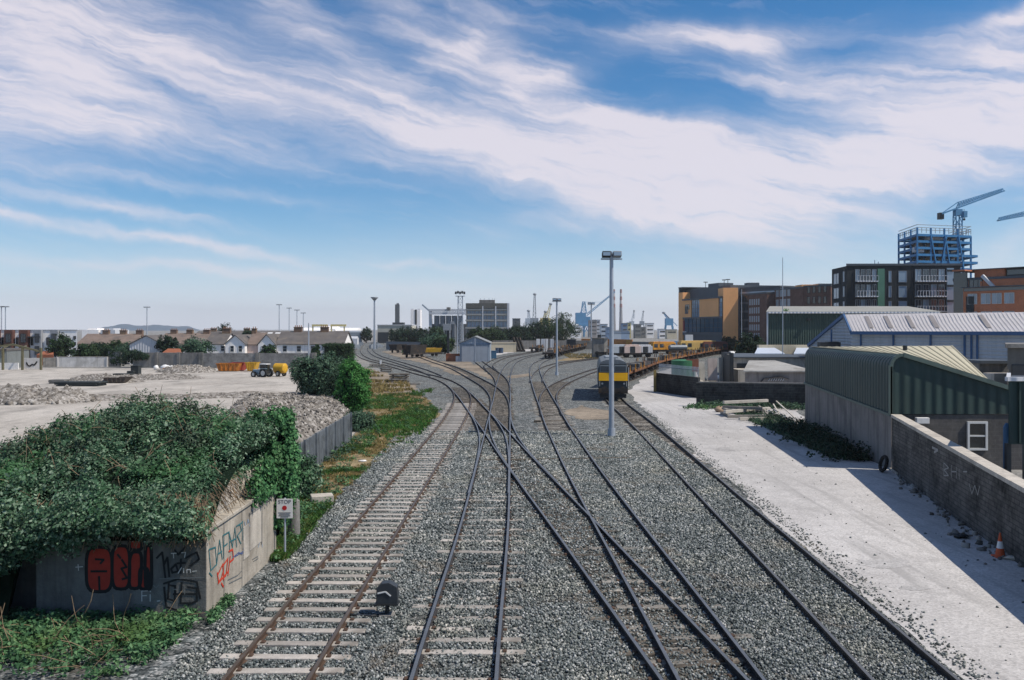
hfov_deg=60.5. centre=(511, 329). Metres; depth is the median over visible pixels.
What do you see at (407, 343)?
boundary wall
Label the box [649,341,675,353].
track machine
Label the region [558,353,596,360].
strip grass
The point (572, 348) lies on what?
flat wagon
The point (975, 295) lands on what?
window
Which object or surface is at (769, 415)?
undergrowth
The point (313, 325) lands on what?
gantry
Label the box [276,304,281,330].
lamp post
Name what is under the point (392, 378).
sleeper stack
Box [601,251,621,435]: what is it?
lamp post
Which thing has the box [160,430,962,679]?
ballast
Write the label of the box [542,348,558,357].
flat wagon
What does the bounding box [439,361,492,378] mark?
soil apron
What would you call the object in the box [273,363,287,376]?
tank trailer
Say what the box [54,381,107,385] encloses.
stack
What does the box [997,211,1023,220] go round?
tower crane
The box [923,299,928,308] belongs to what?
window
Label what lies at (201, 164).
sky
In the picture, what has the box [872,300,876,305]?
window
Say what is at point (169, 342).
tree
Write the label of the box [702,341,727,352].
track machine
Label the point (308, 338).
lamp post
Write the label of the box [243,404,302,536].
ivy
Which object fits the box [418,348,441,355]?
tippler wagon
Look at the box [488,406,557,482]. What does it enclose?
railway track
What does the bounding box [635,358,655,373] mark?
flat wagon
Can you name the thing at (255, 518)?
blocked window
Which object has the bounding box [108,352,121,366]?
boundary wall
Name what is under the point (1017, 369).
doorway
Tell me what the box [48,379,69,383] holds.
stack
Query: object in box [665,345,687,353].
tank wagon
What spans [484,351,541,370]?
railway track
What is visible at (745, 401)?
beam
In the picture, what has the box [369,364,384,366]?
sleeper stack
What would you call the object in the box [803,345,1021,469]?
shed
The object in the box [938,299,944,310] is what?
window
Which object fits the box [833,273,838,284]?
window
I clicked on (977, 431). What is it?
window
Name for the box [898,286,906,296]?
window
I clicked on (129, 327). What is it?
hills
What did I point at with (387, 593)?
ground signal
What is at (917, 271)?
window
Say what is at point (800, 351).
shed
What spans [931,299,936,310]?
window
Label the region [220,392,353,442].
rubble heap
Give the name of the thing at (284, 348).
window
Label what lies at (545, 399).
railway track
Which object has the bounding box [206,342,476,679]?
railway track
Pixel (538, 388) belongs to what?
railway track
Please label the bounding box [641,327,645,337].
building
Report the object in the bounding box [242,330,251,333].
tree
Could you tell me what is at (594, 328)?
building
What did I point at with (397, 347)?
tippler wagon
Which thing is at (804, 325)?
warehouse
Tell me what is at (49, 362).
boundary wall
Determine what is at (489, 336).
tree
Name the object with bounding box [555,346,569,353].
flat wagon
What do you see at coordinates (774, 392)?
boundary wall
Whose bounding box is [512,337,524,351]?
buffer stop
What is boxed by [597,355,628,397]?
locomotive
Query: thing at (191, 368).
dirt heap
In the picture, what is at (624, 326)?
building
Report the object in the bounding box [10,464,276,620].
bunker
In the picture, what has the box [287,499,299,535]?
concrete pillar
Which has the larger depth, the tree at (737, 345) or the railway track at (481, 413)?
the tree at (737, 345)
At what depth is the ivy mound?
20.92 m
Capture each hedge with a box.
[106,348,149,365]
[321,342,355,361]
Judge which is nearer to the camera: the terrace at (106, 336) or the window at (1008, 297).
the window at (1008, 297)
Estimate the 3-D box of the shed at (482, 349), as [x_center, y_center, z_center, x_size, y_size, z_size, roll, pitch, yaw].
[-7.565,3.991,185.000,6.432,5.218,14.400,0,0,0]
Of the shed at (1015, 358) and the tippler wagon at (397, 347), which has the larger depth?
the tippler wagon at (397, 347)
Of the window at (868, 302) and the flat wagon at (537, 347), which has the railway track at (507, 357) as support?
the flat wagon at (537, 347)
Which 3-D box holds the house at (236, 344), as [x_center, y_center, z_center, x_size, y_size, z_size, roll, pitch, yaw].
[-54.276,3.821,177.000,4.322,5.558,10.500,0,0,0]
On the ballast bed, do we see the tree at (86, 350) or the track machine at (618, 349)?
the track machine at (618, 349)
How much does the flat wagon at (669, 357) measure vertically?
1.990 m
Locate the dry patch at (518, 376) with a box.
[509,373,531,378]
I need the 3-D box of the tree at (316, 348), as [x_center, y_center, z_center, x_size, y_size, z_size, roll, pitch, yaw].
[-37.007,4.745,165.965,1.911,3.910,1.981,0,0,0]
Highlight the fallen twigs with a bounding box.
[0,589,205,670]
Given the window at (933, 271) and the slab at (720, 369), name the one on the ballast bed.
the slab at (720, 369)
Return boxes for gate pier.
[721,352,733,381]
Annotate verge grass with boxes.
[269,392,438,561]
[351,405,441,446]
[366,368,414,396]
[366,388,434,405]
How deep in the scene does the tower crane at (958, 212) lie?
231.43 m
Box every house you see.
[206,327,233,352]
[224,334,250,352]
[248,327,267,352]
[256,334,279,352]
[276,325,353,358]
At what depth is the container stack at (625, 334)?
540.00 m
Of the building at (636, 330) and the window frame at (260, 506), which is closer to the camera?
the window frame at (260, 506)
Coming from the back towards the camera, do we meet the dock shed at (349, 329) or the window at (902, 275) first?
the dock shed at (349, 329)
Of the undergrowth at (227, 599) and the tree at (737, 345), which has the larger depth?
the tree at (737, 345)
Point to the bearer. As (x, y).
(724, 414)
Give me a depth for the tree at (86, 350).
167.03 m
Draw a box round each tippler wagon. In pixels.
[389,344,406,352]
[402,345,426,357]
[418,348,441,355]
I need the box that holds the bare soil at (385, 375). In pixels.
[365,368,422,397]
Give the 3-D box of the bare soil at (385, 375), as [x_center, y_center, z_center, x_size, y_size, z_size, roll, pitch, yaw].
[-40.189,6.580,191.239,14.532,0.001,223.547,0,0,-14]
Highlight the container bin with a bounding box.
[491,351,495,358]
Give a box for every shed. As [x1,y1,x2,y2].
[0,348,28,366]
[128,335,179,363]
[304,328,330,330]
[326,326,339,330]
[336,328,361,330]
[459,336,491,361]
[734,353,804,381]
[743,360,804,382]
[755,348,784,353]
[794,348,807,355]
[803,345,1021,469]
[968,359,1006,373]
[1005,343,1023,384]
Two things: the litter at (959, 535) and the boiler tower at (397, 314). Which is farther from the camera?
the boiler tower at (397, 314)
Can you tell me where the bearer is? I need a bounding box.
[720,408,730,415]
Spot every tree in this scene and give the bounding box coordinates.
[44,331,75,356]
[74,343,100,356]
[91,342,107,356]
[98,339,124,356]
[114,341,130,361]
[154,334,178,352]
[176,334,216,352]
[216,322,232,330]
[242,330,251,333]
[259,344,277,352]
[311,344,321,355]
[360,326,372,342]
[388,325,408,341]
[401,326,415,341]
[410,326,427,341]
[418,330,450,347]
[428,326,443,337]
[431,336,454,353]
[464,325,486,338]
[478,328,495,341]
[484,324,506,340]
[503,325,526,339]
[513,321,536,339]
[524,320,549,339]
[534,316,565,339]
[543,312,581,339]
[721,336,737,351]
[732,337,754,352]
[736,332,765,352]
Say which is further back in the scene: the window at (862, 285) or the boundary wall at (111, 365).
the window at (862, 285)
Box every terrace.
[77,329,144,356]
[164,328,210,352]
[197,327,281,334]
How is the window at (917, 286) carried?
in the apartment block at (929, 286)
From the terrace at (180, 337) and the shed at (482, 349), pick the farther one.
the terrace at (180, 337)
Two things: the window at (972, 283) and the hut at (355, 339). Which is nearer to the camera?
the window at (972, 283)
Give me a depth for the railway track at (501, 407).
88.59 m
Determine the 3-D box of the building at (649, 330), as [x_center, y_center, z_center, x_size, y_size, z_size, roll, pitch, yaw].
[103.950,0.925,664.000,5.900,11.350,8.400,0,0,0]
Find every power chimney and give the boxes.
[614,289,615,330]
[619,289,622,330]
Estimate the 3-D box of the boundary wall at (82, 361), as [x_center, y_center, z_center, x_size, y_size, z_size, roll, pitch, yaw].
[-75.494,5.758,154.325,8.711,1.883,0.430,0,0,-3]
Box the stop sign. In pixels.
[277,498,292,551]
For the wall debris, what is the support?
on the road
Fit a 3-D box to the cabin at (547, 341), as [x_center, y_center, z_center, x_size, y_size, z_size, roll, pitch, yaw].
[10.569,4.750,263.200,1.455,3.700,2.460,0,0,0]
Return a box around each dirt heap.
[69,373,145,382]
[131,372,203,379]
[156,364,218,372]
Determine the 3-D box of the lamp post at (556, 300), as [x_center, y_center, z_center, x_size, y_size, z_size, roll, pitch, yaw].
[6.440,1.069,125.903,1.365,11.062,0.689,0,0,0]
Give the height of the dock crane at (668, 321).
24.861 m
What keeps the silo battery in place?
on the ground at (364, 363)
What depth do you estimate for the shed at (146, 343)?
165.00 m
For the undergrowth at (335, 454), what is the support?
on the verge
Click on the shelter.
(570, 342)
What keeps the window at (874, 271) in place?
in the apartment block at (929, 286)
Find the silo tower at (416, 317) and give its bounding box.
[411,309,421,328]
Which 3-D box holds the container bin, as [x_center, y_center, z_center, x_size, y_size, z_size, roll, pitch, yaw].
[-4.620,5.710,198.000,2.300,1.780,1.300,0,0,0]
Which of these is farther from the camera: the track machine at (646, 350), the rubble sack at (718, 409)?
the track machine at (646, 350)
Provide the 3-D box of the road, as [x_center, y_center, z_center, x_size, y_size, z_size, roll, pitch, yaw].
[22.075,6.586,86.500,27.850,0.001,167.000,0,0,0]
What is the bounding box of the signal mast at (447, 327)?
[443,322,453,353]
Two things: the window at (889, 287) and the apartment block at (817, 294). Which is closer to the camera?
the window at (889, 287)
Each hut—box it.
[349,331,361,341]
[351,336,358,343]
[592,335,607,357]
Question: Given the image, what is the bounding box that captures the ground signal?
[374,580,399,617]
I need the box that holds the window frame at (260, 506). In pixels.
[249,505,261,543]
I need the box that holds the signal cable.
[343,612,384,617]
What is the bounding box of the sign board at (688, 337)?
[685,335,692,340]
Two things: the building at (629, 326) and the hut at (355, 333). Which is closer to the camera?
the hut at (355, 333)
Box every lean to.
[37,351,53,364]
[162,349,180,352]
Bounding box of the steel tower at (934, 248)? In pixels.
[898,224,977,277]
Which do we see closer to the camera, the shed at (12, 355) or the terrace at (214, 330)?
the shed at (12, 355)
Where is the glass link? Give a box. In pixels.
[738,283,794,342]
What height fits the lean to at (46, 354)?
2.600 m
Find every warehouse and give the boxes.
[82,328,103,337]
[100,328,128,333]
[377,325,428,342]
[766,306,941,344]
[807,312,1023,359]
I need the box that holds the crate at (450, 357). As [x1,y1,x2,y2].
[446,354,459,360]
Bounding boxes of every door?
[462,346,473,361]
[476,346,487,361]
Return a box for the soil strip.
[383,350,467,377]
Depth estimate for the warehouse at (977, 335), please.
87.20 m
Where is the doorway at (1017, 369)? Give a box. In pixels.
[1012,364,1023,374]
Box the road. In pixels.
[628,369,1023,679]
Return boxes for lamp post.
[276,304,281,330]
[308,323,308,354]
[371,297,377,348]
[552,298,561,374]
[588,302,594,339]
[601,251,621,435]
[741,289,741,336]
[782,258,782,354]
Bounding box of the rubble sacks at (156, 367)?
[153,364,172,369]
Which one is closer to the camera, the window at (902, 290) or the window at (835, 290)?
the window at (902, 290)
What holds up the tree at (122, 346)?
on the ground at (364, 363)
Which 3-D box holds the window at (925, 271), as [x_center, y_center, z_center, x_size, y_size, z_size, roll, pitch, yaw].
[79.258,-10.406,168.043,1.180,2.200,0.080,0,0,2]
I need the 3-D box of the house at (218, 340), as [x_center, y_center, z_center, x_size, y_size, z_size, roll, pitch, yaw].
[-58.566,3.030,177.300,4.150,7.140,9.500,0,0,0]
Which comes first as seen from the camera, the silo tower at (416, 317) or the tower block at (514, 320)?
the tower block at (514, 320)
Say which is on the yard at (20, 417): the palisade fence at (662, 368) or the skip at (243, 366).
the skip at (243, 366)
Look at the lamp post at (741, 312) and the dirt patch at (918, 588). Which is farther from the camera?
the lamp post at (741, 312)
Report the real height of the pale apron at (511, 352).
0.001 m
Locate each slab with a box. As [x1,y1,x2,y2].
[699,361,704,380]
[707,358,717,381]
[719,357,722,381]
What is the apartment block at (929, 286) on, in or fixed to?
on the ground at (364, 363)
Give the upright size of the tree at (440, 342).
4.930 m
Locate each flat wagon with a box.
[529,344,543,351]
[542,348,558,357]
[549,347,564,355]
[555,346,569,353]
[562,345,574,352]
[566,345,578,351]
[595,349,608,354]
[627,361,646,378]
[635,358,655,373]
[643,355,665,369]
[654,353,676,365]
[668,351,686,362]
[676,350,696,358]
[686,348,704,357]
[695,347,712,356]
[706,346,720,354]
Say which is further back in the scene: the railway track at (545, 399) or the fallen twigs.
the railway track at (545, 399)
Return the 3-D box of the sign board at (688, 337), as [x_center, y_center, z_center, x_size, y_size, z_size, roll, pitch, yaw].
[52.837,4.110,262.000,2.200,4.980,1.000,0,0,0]
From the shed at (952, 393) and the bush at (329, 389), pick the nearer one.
the shed at (952, 393)
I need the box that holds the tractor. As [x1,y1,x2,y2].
[251,364,272,376]
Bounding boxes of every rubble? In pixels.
[5,388,100,404]
[697,376,715,381]
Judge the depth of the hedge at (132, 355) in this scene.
151.22 m
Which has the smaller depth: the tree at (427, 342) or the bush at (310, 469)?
the bush at (310, 469)
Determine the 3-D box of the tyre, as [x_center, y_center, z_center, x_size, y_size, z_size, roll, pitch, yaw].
[17.100,6.180,40.400,0.320,0.798,0.794,0,0,0]
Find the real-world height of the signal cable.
0.098 m
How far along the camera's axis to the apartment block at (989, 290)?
142.65 m
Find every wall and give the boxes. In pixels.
[0,363,18,368]
[24,358,39,368]
[43,358,56,366]
[57,357,107,366]
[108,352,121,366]
[133,352,202,367]
[199,353,316,367]
[386,342,420,349]
[492,340,591,348]
[581,339,632,345]
[632,342,649,344]
[654,370,699,397]
[696,382,804,407]
[757,345,807,353]
[891,414,1023,567]
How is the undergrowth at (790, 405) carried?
on the road
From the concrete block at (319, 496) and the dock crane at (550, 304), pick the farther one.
the dock crane at (550, 304)
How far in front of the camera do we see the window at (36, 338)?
183.98 m
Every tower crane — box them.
[937,188,1004,267]
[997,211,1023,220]
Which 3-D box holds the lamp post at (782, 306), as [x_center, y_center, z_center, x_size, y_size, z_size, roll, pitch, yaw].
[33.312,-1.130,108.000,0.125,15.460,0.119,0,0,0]
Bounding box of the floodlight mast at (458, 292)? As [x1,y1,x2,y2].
[455,291,465,353]
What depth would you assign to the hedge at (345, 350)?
169.97 m
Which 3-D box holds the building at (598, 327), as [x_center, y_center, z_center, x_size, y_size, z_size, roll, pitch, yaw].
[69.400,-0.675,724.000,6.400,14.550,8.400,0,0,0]
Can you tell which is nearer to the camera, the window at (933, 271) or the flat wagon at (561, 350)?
the window at (933, 271)
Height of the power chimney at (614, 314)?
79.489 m
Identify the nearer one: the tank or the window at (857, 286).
the tank
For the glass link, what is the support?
on the ground at (364, 363)
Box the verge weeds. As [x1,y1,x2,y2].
[286,391,437,539]
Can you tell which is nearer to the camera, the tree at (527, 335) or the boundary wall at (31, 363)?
the boundary wall at (31, 363)
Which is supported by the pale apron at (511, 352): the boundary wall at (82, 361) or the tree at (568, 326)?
the tree at (568, 326)
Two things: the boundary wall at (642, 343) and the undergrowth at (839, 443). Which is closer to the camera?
the undergrowth at (839, 443)
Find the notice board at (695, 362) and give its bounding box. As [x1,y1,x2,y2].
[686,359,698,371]
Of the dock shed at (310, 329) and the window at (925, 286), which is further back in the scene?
the dock shed at (310, 329)
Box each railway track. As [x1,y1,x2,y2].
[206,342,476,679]
[367,340,441,376]
[383,353,543,679]
[395,350,513,418]
[448,386,749,679]
[468,411,510,492]
[476,361,512,391]
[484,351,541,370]
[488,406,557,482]
[529,349,779,679]
[529,351,662,382]
[535,362,634,416]
[602,353,959,679]
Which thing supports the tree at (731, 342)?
on the ground at (364, 363)
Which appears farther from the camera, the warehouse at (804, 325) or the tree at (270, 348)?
the tree at (270, 348)
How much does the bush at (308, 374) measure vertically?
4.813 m
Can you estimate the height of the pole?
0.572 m
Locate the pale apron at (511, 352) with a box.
[496,349,534,354]
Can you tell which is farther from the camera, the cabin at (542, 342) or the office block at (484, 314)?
the office block at (484, 314)
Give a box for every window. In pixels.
[6,334,10,342]
[20,334,25,342]
[35,334,38,342]
[249,508,260,549]
[282,346,286,351]
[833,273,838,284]
[833,288,838,298]
[855,269,859,280]
[855,284,859,295]
[855,300,859,305]
[861,269,864,280]
[861,284,864,295]
[866,269,870,280]
[866,284,870,295]
[866,300,870,305]
[872,269,876,280]
[872,284,876,295]
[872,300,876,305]
[888,271,891,281]
[888,286,891,296]
[898,271,906,281]
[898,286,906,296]
[898,301,906,305]
[915,269,920,280]
[915,284,920,295]
[915,299,920,307]
[923,269,928,280]
[923,284,928,295]
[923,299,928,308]
[931,269,936,280]
[931,284,936,295]
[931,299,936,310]
[938,269,944,280]
[938,284,944,295]
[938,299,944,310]
[967,421,987,449]
[968,294,976,303]
[969,280,982,286]
[981,293,990,303]
[992,293,1001,303]
[1004,292,1013,303]
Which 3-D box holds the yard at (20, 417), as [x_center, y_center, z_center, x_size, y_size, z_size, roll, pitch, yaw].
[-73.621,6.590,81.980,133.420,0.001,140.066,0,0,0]
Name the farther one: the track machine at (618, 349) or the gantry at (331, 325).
the gantry at (331, 325)
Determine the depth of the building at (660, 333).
620.00 m
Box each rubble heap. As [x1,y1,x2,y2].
[0,383,95,404]
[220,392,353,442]
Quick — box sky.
[0,0,1023,329]
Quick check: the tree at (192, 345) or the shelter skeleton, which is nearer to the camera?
the shelter skeleton
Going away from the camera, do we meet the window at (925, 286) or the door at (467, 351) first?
the window at (925, 286)
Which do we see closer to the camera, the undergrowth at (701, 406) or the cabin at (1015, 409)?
the cabin at (1015, 409)
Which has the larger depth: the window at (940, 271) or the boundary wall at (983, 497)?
the window at (940, 271)
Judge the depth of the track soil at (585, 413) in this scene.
68.55 m
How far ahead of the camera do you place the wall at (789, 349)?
117.00 m
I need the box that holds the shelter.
[566,339,575,348]
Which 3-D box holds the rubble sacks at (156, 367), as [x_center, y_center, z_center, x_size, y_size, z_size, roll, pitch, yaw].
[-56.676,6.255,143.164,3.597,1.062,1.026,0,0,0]
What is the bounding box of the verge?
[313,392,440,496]
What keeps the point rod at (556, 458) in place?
on the ballast bed
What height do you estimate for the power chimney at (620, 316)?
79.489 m
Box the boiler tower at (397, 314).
[392,303,404,324]
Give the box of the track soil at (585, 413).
[564,405,615,419]
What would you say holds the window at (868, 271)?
in the apartment block at (929, 286)
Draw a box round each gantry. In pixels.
[312,324,327,330]
[330,324,345,330]
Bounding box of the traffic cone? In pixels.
[991,533,1005,558]
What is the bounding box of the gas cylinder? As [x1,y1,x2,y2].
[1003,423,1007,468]
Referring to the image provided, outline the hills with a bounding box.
[102,324,199,330]
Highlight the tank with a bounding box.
[671,359,693,376]
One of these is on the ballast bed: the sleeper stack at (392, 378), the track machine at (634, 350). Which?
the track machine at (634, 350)
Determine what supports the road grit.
on the road
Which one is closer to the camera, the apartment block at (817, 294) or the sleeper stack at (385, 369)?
the sleeper stack at (385, 369)
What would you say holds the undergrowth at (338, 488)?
on the verge
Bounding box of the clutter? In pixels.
[354,342,382,348]
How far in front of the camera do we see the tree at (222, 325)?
291.47 m
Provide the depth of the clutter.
319.32 m
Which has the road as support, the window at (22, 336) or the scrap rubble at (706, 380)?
the scrap rubble at (706, 380)
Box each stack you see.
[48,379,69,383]
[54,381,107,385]
[113,373,132,374]
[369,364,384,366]
[380,367,391,371]
[389,373,408,381]
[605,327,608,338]
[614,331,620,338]
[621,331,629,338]
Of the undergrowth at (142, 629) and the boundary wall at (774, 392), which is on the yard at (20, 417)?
the undergrowth at (142, 629)
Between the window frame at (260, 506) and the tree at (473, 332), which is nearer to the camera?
the window frame at (260, 506)
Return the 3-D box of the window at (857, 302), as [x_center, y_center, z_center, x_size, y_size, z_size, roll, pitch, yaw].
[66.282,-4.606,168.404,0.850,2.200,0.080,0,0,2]
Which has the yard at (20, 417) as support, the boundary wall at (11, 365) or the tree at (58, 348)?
the boundary wall at (11, 365)
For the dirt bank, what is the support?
on the yard at (20, 417)
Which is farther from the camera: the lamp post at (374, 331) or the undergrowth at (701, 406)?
the lamp post at (374, 331)
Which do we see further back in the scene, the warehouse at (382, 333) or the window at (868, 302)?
the warehouse at (382, 333)
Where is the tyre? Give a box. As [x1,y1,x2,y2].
[878,455,888,471]
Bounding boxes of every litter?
[952,533,969,538]
[1003,555,1014,559]
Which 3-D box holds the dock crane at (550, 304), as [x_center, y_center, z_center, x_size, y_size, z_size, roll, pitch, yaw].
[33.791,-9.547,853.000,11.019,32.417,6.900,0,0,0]
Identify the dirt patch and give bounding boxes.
[715,447,734,451]
[856,558,910,568]
[899,586,931,590]
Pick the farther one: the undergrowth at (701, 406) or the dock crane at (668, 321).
the dock crane at (668, 321)
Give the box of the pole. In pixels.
[776,401,795,418]
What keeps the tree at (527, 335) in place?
on the pale apron at (511, 352)
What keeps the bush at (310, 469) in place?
on the verge
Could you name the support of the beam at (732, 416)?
on the road
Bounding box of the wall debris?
[894,477,1022,566]
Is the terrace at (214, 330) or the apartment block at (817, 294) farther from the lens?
the terrace at (214, 330)
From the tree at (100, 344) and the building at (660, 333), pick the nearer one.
the tree at (100, 344)
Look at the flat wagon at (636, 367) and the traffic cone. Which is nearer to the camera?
the traffic cone
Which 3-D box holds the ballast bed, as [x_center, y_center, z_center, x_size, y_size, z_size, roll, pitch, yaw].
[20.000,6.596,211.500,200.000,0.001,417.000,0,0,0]
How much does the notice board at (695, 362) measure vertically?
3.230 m
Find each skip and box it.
[102,377,131,382]
[216,363,241,370]
[231,362,245,369]
[245,362,259,370]
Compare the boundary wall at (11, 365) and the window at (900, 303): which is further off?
the window at (900, 303)
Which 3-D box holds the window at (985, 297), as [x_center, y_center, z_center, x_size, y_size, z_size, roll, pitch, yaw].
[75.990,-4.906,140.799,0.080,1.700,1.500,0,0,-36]
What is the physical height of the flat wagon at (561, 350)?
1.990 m
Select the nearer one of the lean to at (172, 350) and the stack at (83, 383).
the stack at (83, 383)
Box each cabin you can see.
[491,342,515,351]
[540,339,545,350]
[545,339,549,350]
[548,339,553,348]
[1004,373,1023,478]
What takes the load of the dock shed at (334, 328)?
on the ground at (364, 363)
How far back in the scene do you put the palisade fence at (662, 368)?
90.20 m
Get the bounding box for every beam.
[722,406,762,409]
[723,399,767,403]
[723,407,770,412]
[727,415,766,417]
[738,417,765,419]
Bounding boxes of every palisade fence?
[298,412,351,464]
[659,363,698,376]
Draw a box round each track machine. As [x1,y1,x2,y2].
[608,344,628,354]
[623,344,640,357]
[639,345,652,356]
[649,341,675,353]
[677,341,715,349]
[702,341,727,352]
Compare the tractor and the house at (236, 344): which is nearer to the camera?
the tractor
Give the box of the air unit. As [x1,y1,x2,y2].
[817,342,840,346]
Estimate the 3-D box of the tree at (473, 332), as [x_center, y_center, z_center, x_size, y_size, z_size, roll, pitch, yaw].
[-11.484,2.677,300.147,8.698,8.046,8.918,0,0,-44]
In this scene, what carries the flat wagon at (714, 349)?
on the railway track at (634, 418)
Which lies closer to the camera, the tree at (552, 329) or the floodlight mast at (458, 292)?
the floodlight mast at (458, 292)
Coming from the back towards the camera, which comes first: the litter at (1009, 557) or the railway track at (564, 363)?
the railway track at (564, 363)
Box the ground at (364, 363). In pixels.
[19,330,1021,477]
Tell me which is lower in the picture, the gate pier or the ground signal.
the ground signal
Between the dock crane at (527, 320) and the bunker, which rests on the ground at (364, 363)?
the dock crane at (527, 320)
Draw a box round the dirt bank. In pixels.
[91,391,319,400]
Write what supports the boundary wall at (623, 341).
on the ground at (364, 363)
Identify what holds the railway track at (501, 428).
on the ballast bed
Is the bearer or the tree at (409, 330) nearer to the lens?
the bearer
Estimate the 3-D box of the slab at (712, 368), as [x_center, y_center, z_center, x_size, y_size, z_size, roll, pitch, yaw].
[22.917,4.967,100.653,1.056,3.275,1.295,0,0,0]
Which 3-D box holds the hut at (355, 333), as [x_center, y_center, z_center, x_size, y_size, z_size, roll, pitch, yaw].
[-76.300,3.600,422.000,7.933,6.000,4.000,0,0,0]
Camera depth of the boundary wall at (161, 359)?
150.58 m
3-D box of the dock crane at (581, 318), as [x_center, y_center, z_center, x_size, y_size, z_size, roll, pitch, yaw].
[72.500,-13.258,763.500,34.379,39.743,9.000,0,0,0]
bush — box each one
[287,350,344,394]
[294,450,323,498]
[316,371,340,400]
[332,354,373,412]
[344,409,376,431]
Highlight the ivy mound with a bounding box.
[0,387,279,615]
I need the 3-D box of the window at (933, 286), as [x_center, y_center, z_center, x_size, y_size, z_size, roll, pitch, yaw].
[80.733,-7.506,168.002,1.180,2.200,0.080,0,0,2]
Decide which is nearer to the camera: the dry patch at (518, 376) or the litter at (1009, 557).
the litter at (1009, 557)
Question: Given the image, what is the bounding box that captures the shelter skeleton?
[0,343,41,369]
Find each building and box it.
[571,325,581,337]
[588,320,596,337]
[597,320,599,334]
[600,324,607,337]
[621,323,627,330]
[627,322,630,337]
[633,324,640,337]
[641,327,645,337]
[645,323,653,337]
[657,329,664,338]
[665,329,676,338]
[678,279,775,342]
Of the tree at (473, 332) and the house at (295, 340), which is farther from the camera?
the tree at (473, 332)
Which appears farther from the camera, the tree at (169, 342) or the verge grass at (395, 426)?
the tree at (169, 342)
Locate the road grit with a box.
[639,407,1023,679]
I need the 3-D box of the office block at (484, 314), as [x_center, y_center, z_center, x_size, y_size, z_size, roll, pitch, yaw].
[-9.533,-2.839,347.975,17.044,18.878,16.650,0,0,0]
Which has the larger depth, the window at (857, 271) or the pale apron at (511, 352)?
the pale apron at (511, 352)
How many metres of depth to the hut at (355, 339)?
330.95 m
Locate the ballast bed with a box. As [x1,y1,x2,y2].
[0,343,968,679]
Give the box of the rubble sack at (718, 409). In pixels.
[714,406,722,411]
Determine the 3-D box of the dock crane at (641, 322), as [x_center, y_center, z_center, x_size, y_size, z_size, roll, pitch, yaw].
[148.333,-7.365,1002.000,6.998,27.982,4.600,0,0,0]
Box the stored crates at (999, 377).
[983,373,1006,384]
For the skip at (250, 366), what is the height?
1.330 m
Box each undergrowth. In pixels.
[0,604,201,679]
[200,533,296,624]
[279,484,339,535]
[318,424,381,474]
[682,403,721,409]
[695,399,804,409]
[738,409,819,436]
[767,416,873,461]
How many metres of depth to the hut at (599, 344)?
200.00 m
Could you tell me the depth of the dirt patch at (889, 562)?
24.66 m
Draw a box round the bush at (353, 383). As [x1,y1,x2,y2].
[332,354,373,412]
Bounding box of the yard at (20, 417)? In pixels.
[0,368,354,444]
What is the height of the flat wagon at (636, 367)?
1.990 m
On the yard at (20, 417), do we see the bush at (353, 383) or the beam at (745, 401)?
the bush at (353, 383)
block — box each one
[0,330,76,357]
[131,365,141,373]
[310,493,333,502]
[465,298,508,339]
[512,318,520,326]
[748,292,774,344]
[774,286,804,305]
[795,284,831,305]
[832,260,961,312]
[952,267,1023,312]
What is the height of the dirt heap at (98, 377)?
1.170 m
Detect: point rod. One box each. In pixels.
[485,457,631,460]
[534,420,564,422]
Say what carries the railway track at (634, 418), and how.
on the ballast bed
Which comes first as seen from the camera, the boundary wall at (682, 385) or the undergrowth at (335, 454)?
the undergrowth at (335, 454)
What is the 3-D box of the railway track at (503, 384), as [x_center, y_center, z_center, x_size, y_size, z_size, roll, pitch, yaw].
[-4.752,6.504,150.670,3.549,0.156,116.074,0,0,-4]
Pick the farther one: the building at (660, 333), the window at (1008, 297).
the building at (660, 333)
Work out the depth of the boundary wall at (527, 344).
290.00 m
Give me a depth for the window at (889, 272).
168.33 m
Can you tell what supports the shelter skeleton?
on the yard at (20, 417)
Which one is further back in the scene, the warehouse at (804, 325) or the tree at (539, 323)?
the tree at (539, 323)
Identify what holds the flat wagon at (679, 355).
on the railway track at (634, 418)
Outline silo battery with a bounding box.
[422,304,465,343]
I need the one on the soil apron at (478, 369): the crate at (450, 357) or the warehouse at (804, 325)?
the crate at (450, 357)
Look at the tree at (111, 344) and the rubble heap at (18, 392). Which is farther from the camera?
the tree at (111, 344)
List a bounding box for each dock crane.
[525,310,529,325]
[530,293,537,324]
[543,303,551,325]
[575,291,614,336]
[639,311,644,326]
[662,312,676,328]

